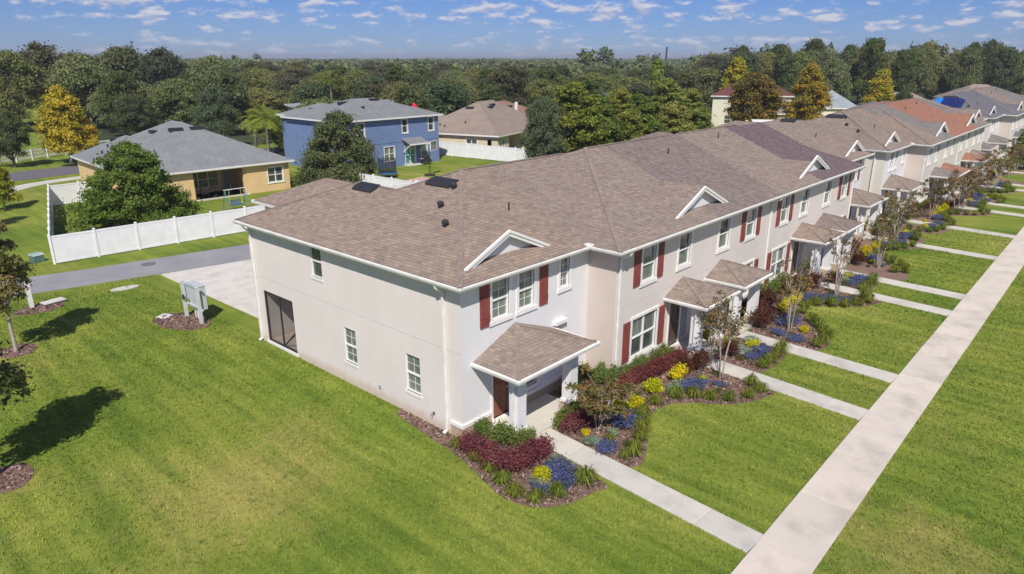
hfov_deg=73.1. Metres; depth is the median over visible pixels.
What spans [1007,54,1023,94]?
oak tree
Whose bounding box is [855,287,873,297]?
border grass
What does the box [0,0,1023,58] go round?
sky
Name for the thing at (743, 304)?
hedge
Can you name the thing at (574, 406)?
hedge
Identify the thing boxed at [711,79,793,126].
two storey house
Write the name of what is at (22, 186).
path
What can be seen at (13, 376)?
maple tree
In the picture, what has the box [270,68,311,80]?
oak tree
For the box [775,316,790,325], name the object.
blue flower patch
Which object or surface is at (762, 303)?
maroon shrub
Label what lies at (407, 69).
oak tree
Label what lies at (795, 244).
door
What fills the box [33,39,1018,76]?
woodland
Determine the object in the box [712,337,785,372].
mulch bed
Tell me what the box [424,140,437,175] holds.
basketball hoop
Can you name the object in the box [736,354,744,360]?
ground cover plant
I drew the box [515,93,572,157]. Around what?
hedge tree
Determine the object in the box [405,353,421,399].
window
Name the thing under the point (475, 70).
oak tree
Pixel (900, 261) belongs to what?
border grass
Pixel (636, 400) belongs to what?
yellow shrub
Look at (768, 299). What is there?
maroon shrub
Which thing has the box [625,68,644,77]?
oak tree
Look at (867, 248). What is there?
yellow shrub
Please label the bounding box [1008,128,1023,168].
garden tree
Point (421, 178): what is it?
patio
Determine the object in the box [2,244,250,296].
alley
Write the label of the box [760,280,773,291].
green shrub
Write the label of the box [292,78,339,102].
oak tree
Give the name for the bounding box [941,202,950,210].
yellow shrub
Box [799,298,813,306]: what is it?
border grass
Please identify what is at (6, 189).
street tree
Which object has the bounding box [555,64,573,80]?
oak tree
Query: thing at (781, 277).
green shrub
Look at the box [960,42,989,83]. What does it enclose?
oak tree
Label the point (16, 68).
oak tree
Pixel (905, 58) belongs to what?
oak tree
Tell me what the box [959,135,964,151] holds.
window
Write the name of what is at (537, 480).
silver plant
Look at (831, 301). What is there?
border grass
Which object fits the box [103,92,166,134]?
street tree
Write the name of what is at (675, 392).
border grass
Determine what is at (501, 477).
border grass
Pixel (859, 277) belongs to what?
blue flower patch
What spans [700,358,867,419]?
front walk
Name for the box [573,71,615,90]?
oak tree
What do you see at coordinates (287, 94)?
oak tree
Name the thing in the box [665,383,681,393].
silver plant
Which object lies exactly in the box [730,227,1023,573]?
sidewalk
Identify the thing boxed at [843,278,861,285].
blue flower patch
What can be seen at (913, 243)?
border grass
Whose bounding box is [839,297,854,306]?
border grass
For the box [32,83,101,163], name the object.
sycamore tree
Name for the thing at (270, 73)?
oak tree
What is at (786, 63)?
oak tree
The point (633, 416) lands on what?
blue flower patch
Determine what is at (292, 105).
bungalow
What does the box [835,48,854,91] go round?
oak tree
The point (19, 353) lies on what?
mulch ring
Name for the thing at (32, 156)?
rail fence
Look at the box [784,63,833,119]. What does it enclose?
garden tree
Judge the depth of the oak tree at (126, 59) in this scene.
130.89 m
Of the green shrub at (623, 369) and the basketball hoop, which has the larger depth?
the basketball hoop
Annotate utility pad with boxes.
[39,297,66,305]
[110,285,138,291]
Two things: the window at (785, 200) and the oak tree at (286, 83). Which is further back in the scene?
the oak tree at (286, 83)
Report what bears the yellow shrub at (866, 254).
on the mulch bed at (881, 271)
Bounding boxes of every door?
[221,169,232,189]
[491,375,508,421]
[666,303,680,347]
[789,241,799,275]
[881,190,887,211]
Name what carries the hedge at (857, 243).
on the mulch bed at (881, 271)
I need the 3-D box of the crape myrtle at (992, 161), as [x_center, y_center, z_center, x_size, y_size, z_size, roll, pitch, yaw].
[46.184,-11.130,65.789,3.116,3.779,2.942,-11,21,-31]
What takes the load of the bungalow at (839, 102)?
on the lawn at (24, 221)
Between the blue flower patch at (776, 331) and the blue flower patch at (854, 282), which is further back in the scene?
the blue flower patch at (854, 282)
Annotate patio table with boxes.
[209,187,220,195]
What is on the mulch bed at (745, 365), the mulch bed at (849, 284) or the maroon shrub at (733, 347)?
the maroon shrub at (733, 347)
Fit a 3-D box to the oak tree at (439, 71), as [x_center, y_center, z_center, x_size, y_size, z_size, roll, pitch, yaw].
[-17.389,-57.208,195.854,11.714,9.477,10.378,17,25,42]
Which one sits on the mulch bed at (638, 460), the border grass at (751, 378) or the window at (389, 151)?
the border grass at (751, 378)
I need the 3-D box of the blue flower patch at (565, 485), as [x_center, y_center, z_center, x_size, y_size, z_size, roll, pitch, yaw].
[1.466,5.704,20.340,0.767,0.256,0.917,4,19,12]
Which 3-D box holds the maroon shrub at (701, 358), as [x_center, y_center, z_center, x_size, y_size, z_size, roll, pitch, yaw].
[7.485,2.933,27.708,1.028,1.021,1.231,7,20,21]
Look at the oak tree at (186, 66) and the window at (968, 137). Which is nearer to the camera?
the window at (968, 137)
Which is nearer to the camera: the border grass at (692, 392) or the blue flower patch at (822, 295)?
the border grass at (692, 392)
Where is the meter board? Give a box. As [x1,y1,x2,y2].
[179,280,207,324]
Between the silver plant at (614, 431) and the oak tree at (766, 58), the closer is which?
the silver plant at (614, 431)
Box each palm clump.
[234,103,285,150]
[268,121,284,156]
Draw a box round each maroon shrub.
[675,352,695,371]
[688,348,711,370]
[715,337,742,356]
[745,296,769,312]
[748,304,774,327]
[759,291,781,309]
[760,285,777,304]
[805,270,827,288]
[826,269,843,283]
[852,250,867,264]
[948,198,956,207]
[954,197,964,203]
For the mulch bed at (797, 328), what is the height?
0.050 m
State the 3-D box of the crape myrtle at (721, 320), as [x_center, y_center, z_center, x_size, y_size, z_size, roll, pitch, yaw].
[8.229,1.758,27.904,1.644,3.143,1.558,-14,23,-36]
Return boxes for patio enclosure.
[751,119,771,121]
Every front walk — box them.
[533,428,762,552]
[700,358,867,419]
[737,331,897,382]
[817,282,951,315]
[840,269,965,298]
[867,235,997,259]
[905,220,1015,237]
[956,206,1023,216]
[964,200,1023,208]
[977,185,1023,191]
[985,181,1023,186]
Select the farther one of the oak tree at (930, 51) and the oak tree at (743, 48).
the oak tree at (930, 51)
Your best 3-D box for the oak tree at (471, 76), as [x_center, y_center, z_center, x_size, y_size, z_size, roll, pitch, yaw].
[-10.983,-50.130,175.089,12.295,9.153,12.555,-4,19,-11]
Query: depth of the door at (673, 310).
29.86 m
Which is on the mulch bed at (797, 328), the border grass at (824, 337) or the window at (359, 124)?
the border grass at (824, 337)
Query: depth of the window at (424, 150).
82.93 m
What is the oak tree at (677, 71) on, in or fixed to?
on the woodland ground at (240, 135)
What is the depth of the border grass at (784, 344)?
29.50 m
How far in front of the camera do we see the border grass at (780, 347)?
29.19 m
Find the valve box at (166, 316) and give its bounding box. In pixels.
[156,313,172,318]
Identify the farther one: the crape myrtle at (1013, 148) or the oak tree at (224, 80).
the oak tree at (224, 80)
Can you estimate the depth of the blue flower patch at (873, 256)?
42.80 m
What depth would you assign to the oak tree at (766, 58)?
172.23 m
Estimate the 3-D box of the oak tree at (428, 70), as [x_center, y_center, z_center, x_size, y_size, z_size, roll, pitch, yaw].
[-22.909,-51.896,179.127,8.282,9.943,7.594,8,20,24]
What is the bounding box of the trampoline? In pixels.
[378,157,396,177]
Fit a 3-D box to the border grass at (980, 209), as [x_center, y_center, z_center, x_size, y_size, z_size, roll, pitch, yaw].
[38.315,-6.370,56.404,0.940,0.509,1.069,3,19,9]
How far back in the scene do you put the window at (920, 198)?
58.05 m
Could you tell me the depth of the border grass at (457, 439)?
22.22 m
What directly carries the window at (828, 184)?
in the townhouse row at (513, 292)
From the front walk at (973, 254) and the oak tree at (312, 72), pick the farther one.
the oak tree at (312, 72)
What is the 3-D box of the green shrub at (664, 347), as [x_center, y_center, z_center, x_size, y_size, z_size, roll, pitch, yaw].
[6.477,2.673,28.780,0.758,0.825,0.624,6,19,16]
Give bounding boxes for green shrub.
[472,416,492,436]
[488,418,518,449]
[515,425,536,447]
[578,360,590,378]
[587,359,605,383]
[595,361,619,385]
[617,364,629,376]
[624,363,635,372]
[632,354,646,366]
[639,353,652,364]
[650,347,664,358]
[660,342,675,355]
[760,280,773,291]
[765,278,781,291]
[776,269,791,290]
[865,220,879,230]
[870,222,882,233]
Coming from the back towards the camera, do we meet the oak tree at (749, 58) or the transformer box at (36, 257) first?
the oak tree at (749, 58)
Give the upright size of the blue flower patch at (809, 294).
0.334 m
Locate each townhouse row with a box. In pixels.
[232,121,888,445]
[729,98,997,222]
[844,86,1023,165]
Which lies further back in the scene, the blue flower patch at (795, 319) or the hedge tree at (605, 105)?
the hedge tree at (605, 105)
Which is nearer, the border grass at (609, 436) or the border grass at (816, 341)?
the border grass at (609, 436)
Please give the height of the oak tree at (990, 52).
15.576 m
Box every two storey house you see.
[276,98,442,167]
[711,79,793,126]
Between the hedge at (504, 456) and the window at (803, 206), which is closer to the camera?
the hedge at (504, 456)
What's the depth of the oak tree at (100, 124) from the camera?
127.92 m
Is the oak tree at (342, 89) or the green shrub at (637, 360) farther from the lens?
the oak tree at (342, 89)
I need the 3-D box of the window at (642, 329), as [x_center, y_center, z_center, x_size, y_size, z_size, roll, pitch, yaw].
[5.299,1.883,27.984,0.185,1.940,2.170,16,24,39]
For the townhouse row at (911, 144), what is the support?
on the lawn at (24, 221)
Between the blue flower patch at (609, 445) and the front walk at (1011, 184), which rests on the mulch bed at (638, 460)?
the blue flower patch at (609, 445)
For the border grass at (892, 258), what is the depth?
42.43 m
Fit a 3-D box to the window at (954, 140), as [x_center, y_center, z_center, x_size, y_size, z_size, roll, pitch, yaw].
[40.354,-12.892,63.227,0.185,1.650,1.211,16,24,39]
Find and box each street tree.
[0,106,33,167]
[0,163,25,209]
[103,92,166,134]
[185,84,242,137]
[260,111,282,149]
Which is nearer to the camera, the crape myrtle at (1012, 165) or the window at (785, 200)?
the window at (785, 200)
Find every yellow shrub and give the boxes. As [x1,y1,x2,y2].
[532,465,551,482]
[580,428,590,435]
[612,399,632,408]
[628,394,645,407]
[640,377,663,393]
[668,362,688,379]
[743,338,760,350]
[776,299,789,310]
[788,294,801,303]
[799,325,809,332]
[845,272,854,278]
[857,248,868,255]
[860,244,872,252]
[934,206,944,212]
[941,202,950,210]
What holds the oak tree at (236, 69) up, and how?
on the woodland ground at (240, 135)
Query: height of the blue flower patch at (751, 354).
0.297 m
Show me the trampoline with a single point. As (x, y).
(388, 164)
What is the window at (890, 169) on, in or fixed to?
in the townhouse row at (911, 144)
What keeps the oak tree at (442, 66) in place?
on the woodland ground at (240, 135)
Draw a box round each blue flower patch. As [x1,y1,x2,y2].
[530,478,550,494]
[543,456,571,469]
[544,452,577,485]
[552,472,572,490]
[591,437,622,455]
[605,417,623,426]
[610,408,649,429]
[675,377,705,389]
[688,375,710,385]
[711,380,728,386]
[743,350,764,360]
[749,342,776,355]
[769,327,787,335]
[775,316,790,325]
[778,313,804,324]
[782,333,807,341]
[804,292,818,298]
[818,293,836,300]
[836,294,851,303]
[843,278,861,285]
[849,274,870,280]
[866,254,885,260]
[896,239,907,242]
[898,231,912,237]
[931,214,947,218]
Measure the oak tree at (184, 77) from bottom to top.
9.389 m
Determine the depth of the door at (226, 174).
65.31 m
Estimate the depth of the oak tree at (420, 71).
145.86 m
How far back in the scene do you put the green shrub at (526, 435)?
22.00 m
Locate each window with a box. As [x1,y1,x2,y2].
[193,171,220,189]
[267,165,284,183]
[310,247,323,282]
[344,327,358,368]
[356,123,365,137]
[384,146,395,157]
[401,118,408,133]
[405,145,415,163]
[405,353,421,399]
[421,144,427,157]
[428,116,434,130]
[465,139,476,144]
[489,276,512,326]
[516,268,537,315]
[526,377,538,390]
[557,256,571,293]
[628,305,658,363]
[639,243,658,287]
[676,230,693,271]
[716,216,731,253]
[723,115,730,123]
[742,258,754,298]
[744,207,757,241]
[769,242,787,281]
[778,195,790,226]
[799,188,810,217]
[822,179,833,207]
[839,173,849,200]
[854,160,859,181]
[888,152,894,172]
[893,150,899,170]
[901,148,906,164]
[919,181,927,201]
[926,147,933,166]
[934,144,940,162]
[943,140,949,158]
[950,138,955,155]
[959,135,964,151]
[965,132,970,148]
[972,130,977,145]
[977,128,982,143]
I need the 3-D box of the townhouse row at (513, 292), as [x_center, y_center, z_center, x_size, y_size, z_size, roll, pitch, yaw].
[6.846,-4.955,40.259,20.220,8.250,41.460,16,24,39]
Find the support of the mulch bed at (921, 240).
on the lawn at (24, 221)
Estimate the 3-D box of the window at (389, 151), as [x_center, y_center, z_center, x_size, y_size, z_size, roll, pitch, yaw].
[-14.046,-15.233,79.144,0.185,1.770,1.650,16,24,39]
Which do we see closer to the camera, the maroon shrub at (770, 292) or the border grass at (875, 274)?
the maroon shrub at (770, 292)
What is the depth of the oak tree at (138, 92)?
114.39 m
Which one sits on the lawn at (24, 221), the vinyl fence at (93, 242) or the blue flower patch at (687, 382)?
the vinyl fence at (93, 242)
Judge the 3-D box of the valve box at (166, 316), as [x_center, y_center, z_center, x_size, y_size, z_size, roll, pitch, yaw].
[-16.947,1.432,33.694,0.560,0.060,0.560,5,19,16]
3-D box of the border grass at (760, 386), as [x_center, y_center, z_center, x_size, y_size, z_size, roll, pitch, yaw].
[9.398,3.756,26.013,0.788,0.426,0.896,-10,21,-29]
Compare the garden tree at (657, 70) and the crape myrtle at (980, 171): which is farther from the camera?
the garden tree at (657, 70)
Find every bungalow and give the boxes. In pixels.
[70,120,293,201]
[284,100,410,110]
[438,100,545,148]
[496,100,527,112]
[741,99,814,120]
[812,90,856,115]
[859,92,922,103]
[933,84,989,97]
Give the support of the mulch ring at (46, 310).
on the lawn at (24, 221)
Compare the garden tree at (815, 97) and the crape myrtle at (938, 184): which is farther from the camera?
the garden tree at (815, 97)
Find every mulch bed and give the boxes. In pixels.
[397,409,606,507]
[549,363,773,467]
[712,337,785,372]
[740,285,880,350]
[825,274,876,289]
[843,239,919,280]
[864,227,924,243]
[865,221,951,233]
[895,205,992,226]
[958,202,986,207]
[960,187,1017,203]
[986,172,1023,184]
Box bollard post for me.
[24,283,33,307]
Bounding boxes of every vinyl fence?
[47,180,416,263]
[309,167,411,185]
[439,141,526,160]
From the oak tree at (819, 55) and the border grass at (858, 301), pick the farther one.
the oak tree at (819, 55)
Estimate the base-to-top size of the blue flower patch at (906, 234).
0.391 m
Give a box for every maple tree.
[0,220,36,351]
[0,340,35,410]
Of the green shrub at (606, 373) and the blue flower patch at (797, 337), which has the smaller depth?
the green shrub at (606, 373)
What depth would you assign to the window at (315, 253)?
26.59 m
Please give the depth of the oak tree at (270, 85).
149.66 m
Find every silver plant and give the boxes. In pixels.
[529,475,551,485]
[545,453,565,463]
[581,434,600,444]
[607,427,620,436]
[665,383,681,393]
[666,379,683,388]
[736,342,751,355]
[741,335,761,341]
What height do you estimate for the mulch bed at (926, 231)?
0.050 m
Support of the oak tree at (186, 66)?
on the woodland ground at (240, 135)
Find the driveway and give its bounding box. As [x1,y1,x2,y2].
[160,259,257,317]
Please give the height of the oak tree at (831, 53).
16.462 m
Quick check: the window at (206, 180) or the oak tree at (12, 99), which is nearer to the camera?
the window at (206, 180)
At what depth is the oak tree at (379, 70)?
172.38 m
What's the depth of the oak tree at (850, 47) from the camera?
214.68 m
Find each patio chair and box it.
[199,187,208,197]
[224,184,231,194]
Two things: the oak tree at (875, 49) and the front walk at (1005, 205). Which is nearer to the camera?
the front walk at (1005, 205)
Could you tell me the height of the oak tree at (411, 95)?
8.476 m
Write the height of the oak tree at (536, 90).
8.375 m
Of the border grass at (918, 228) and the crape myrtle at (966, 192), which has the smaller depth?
the border grass at (918, 228)
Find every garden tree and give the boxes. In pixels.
[649,58,665,93]
[718,56,749,88]
[723,71,789,121]
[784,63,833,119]
[857,68,896,104]
[893,87,912,100]
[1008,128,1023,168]
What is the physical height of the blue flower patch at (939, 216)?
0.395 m
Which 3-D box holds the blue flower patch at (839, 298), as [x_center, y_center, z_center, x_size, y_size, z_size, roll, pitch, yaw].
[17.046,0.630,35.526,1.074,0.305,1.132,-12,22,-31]
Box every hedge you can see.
[454,425,557,471]
[551,392,594,427]
[559,407,606,434]
[613,344,689,390]
[741,291,762,315]
[777,271,805,293]
[840,236,861,254]
[923,198,941,212]
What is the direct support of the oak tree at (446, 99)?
on the lawn at (24, 221)
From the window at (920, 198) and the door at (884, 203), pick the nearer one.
the door at (884, 203)
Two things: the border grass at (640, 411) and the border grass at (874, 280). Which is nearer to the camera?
the border grass at (640, 411)
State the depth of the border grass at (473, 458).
21.43 m
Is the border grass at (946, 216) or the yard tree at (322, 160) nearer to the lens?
the border grass at (946, 216)
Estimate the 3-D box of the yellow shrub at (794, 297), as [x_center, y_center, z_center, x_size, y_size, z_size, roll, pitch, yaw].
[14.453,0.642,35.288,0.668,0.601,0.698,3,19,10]
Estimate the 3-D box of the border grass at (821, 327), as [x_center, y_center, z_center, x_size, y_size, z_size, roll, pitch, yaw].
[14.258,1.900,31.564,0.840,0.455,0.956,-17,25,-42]
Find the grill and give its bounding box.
[419,155,432,164]
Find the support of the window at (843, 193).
in the townhouse row at (513, 292)
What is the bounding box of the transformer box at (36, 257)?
[28,252,44,263]
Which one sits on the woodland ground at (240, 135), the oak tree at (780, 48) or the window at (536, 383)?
the oak tree at (780, 48)
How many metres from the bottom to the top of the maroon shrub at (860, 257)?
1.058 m
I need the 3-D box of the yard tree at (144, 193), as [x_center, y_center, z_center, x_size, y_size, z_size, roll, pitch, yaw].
[-28.094,-7.584,50.646,9.940,6.756,8.854,-5,19,-15]
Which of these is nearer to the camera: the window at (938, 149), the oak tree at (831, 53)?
the window at (938, 149)
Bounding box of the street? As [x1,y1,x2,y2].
[6,147,283,180]
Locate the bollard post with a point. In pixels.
(30, 300)
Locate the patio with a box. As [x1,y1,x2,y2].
[406,176,429,181]
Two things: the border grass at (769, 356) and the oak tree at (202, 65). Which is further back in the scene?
the oak tree at (202, 65)
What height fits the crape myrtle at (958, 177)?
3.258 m
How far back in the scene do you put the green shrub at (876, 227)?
48.89 m
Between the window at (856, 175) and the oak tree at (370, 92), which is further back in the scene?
the oak tree at (370, 92)
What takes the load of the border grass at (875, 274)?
on the mulch bed at (849, 284)
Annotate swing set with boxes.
[222,187,250,210]
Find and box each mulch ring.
[0,343,37,357]
[0,463,33,493]
[13,302,63,315]
[153,313,209,329]
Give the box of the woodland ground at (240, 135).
[34,89,1016,144]
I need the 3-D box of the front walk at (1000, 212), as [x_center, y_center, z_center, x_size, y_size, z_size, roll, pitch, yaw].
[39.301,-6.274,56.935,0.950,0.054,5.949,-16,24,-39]
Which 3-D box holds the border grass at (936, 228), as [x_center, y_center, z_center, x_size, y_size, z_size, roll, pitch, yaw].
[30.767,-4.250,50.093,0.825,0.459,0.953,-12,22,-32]
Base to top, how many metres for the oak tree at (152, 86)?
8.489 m
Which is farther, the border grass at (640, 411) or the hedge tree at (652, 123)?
the hedge tree at (652, 123)
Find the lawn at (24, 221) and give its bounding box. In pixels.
[0,59,1023,573]
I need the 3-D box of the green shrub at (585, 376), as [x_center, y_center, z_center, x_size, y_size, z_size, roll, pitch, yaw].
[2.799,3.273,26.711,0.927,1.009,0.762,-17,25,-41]
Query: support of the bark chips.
on the lawn at (24, 221)
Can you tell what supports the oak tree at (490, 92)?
on the woodland ground at (240, 135)
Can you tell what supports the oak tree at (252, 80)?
on the woodland ground at (240, 135)
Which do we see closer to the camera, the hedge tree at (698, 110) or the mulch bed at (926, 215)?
the mulch bed at (926, 215)
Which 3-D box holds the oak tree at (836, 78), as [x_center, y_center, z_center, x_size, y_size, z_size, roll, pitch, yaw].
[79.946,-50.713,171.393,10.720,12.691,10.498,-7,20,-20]
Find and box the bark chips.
[0,274,878,506]
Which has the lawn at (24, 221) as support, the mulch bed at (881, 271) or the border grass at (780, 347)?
the mulch bed at (881, 271)
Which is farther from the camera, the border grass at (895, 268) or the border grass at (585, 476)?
the border grass at (895, 268)
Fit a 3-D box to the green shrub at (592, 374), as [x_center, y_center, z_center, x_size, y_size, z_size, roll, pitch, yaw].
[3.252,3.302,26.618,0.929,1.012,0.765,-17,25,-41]
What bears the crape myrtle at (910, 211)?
on the mulch bed at (921, 240)
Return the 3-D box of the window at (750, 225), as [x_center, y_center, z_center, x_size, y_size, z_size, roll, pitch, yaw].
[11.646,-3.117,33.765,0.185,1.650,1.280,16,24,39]
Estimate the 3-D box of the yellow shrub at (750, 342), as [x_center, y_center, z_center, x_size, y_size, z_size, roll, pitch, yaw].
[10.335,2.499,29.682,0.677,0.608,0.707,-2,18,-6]
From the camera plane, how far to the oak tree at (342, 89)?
143.42 m
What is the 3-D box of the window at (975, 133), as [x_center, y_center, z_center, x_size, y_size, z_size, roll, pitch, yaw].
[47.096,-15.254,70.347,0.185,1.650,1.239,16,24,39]
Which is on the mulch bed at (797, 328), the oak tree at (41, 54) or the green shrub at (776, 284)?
the green shrub at (776, 284)
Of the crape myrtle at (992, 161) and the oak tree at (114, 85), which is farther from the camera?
the oak tree at (114, 85)
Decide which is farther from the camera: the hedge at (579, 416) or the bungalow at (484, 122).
the bungalow at (484, 122)
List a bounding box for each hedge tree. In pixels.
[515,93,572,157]
[540,80,612,153]
[569,93,627,150]
[607,87,645,141]
[626,92,666,134]
[640,77,699,134]
[675,87,716,132]
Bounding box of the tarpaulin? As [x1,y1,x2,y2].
[935,97,964,106]
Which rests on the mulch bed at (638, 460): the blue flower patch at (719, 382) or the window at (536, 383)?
the blue flower patch at (719, 382)
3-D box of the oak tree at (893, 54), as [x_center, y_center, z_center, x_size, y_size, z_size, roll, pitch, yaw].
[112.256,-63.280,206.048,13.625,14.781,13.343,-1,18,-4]
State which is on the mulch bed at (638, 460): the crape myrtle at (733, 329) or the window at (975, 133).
the crape myrtle at (733, 329)
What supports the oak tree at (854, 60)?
on the woodland ground at (240, 135)
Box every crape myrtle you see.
[565,365,639,429]
[695,289,733,364]
[698,298,754,377]
[776,257,815,330]
[827,228,867,294]
[868,215,898,267]
[878,197,924,237]
[882,187,923,225]
[918,177,959,219]
[945,169,983,213]
[952,169,985,207]
[965,161,997,194]
[979,150,1015,187]
[987,154,1019,181]
[999,145,1023,176]
[1006,140,1023,170]
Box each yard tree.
[53,136,203,231]
[290,108,383,185]
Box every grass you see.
[446,434,461,448]
[464,448,482,462]
[479,458,499,475]
[487,468,512,485]
[499,480,527,498]
[523,486,547,503]
[543,480,569,498]
[569,464,601,488]
[602,433,615,440]
[617,447,632,458]
[619,438,645,457]
[630,426,654,441]
[631,401,653,414]
[632,415,652,431]
[633,408,651,421]
[646,393,664,404]
[665,383,686,399]
[682,385,702,397]
[700,388,720,400]
[716,389,739,401]
[739,372,760,385]
[741,386,757,399]
[748,380,771,392]
[753,357,772,368]
[761,351,780,363]
[769,346,785,358]
[771,339,793,350]
[771,344,786,354]
[796,305,811,313]
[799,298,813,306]
[806,312,819,322]
[806,336,823,346]
[807,295,823,305]
[809,317,827,328]
[813,323,832,332]
[817,333,832,343]
[818,327,837,336]
[825,295,840,306]
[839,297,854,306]
[850,297,866,305]
[853,282,869,289]
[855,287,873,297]
[860,278,874,287]
[861,292,878,303]
[862,276,878,284]
[867,272,881,279]
[873,249,884,256]
[879,244,891,250]
[885,242,896,249]
[888,255,898,262]
[888,264,902,272]
[893,242,903,249]
[893,258,905,265]
[899,241,908,248]
[900,265,912,273]
[905,223,913,229]
[907,240,919,246]
[909,231,923,240]
[915,225,924,231]
[933,226,941,231]
[937,222,947,229]
[943,214,951,220]
[946,208,956,214]
[948,219,957,224]
[977,206,985,211]
[1009,186,1017,191]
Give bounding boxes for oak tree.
[0,48,48,126]
[0,80,32,126]
[13,40,64,105]
[41,53,112,126]
[42,49,93,121]
[66,59,109,125]
[84,80,167,124]
[91,41,154,84]
[92,70,143,135]
[137,81,155,116]
[140,46,191,85]
[145,76,198,122]
[161,75,199,123]
[179,61,189,70]
[185,55,234,81]
[188,68,253,135]
[208,65,249,104]
[229,67,245,73]
[229,87,290,130]
[234,70,268,108]
[240,61,263,70]
[241,66,273,79]
[259,60,283,73]
[260,76,277,90]
[261,68,278,75]
[265,89,302,109]
[268,75,307,91]
[268,96,341,142]
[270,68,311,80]
[277,65,301,75]
[283,60,311,69]
[289,78,332,99]
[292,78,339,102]
[302,67,317,76]
[307,69,349,100]
[325,65,349,99]
[340,68,369,97]
[345,73,384,98]
[355,81,394,97]
[360,60,376,72]
[369,72,384,80]
[371,61,401,74]
[373,80,422,99]
[382,64,407,83]
[387,64,410,75]
[389,85,436,111]
[399,73,435,88]
[405,67,435,80]
[418,68,436,79]
[420,77,478,105]
[421,78,471,114]
[429,62,449,79]
[434,68,452,77]
[436,69,461,81]
[445,65,460,70]
[449,73,474,86]
[451,75,472,85]
[459,71,479,81]
[460,81,480,103]
[464,66,483,76]
[474,69,500,88]
[476,84,506,100]
[480,65,531,106]
[517,77,559,106]
[529,65,563,89]
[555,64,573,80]
[564,76,606,95]
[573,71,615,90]
[584,67,599,73]
[591,68,609,76]
[602,67,618,75]
[604,73,623,81]
[606,76,652,92]
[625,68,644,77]
[625,82,661,105]
[640,62,683,86]
[669,67,683,72]
[674,72,704,102]
[684,58,706,72]
[688,66,722,105]
[689,54,723,102]
[715,48,768,89]
[718,43,764,73]
[757,50,776,78]
[769,51,800,100]
[771,43,791,53]
[783,49,818,97]
[802,38,828,66]
[804,44,839,62]
[805,46,828,67]
[820,56,855,97]
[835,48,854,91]
[841,43,857,97]
[847,45,876,105]
[851,52,894,95]
[852,37,890,96]
[884,49,897,59]
[890,47,917,92]
[892,45,936,94]
[915,59,948,98]
[916,40,940,95]
[939,51,960,85]
[942,45,984,91]
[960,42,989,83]
[978,38,1002,61]
[981,45,999,83]
[984,43,1022,90]
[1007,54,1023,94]
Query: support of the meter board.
on the mulch ring at (161, 320)
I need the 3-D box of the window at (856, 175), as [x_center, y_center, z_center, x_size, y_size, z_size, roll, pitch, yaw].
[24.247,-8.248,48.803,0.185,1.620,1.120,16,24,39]
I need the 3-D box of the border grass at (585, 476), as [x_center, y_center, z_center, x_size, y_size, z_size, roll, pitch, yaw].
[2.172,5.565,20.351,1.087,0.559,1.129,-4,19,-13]
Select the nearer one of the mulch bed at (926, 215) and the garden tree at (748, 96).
the mulch bed at (926, 215)
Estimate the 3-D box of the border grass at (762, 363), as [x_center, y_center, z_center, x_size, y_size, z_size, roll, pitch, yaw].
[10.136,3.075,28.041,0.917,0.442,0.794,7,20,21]
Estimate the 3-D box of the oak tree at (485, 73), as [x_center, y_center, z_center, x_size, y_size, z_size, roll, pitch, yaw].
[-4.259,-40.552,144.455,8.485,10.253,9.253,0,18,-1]
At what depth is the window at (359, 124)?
75.72 m
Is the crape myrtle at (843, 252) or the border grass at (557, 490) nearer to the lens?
the border grass at (557, 490)
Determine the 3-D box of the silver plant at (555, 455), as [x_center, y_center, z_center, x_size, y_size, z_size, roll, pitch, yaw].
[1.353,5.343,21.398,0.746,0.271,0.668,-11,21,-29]
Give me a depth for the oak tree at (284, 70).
190.88 m
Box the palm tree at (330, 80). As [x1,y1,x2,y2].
[319,68,345,96]
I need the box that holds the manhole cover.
[141,262,155,265]
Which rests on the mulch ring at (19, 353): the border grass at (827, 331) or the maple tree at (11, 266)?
the maple tree at (11, 266)
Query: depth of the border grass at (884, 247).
44.97 m
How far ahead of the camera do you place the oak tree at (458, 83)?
118.77 m
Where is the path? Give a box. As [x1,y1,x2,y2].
[11,176,80,193]
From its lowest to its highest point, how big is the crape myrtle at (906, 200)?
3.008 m
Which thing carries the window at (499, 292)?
in the townhouse row at (513, 292)
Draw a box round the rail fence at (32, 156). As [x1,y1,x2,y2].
[0,140,109,162]
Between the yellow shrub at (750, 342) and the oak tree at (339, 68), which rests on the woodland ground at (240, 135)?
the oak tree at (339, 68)
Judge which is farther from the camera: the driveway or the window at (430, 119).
the window at (430, 119)
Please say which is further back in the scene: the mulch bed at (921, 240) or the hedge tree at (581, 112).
the hedge tree at (581, 112)
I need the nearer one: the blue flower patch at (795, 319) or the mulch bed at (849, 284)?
the blue flower patch at (795, 319)
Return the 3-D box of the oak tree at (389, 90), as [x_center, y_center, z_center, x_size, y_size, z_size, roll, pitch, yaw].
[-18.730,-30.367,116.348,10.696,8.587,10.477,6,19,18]
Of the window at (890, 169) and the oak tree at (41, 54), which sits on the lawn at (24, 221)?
the oak tree at (41, 54)
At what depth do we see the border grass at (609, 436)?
22.63 m
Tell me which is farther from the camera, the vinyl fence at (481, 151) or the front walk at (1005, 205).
the vinyl fence at (481, 151)
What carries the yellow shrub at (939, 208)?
on the mulch bed at (926, 215)
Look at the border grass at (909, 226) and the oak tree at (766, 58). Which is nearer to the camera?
the border grass at (909, 226)
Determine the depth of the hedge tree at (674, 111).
79.91 m

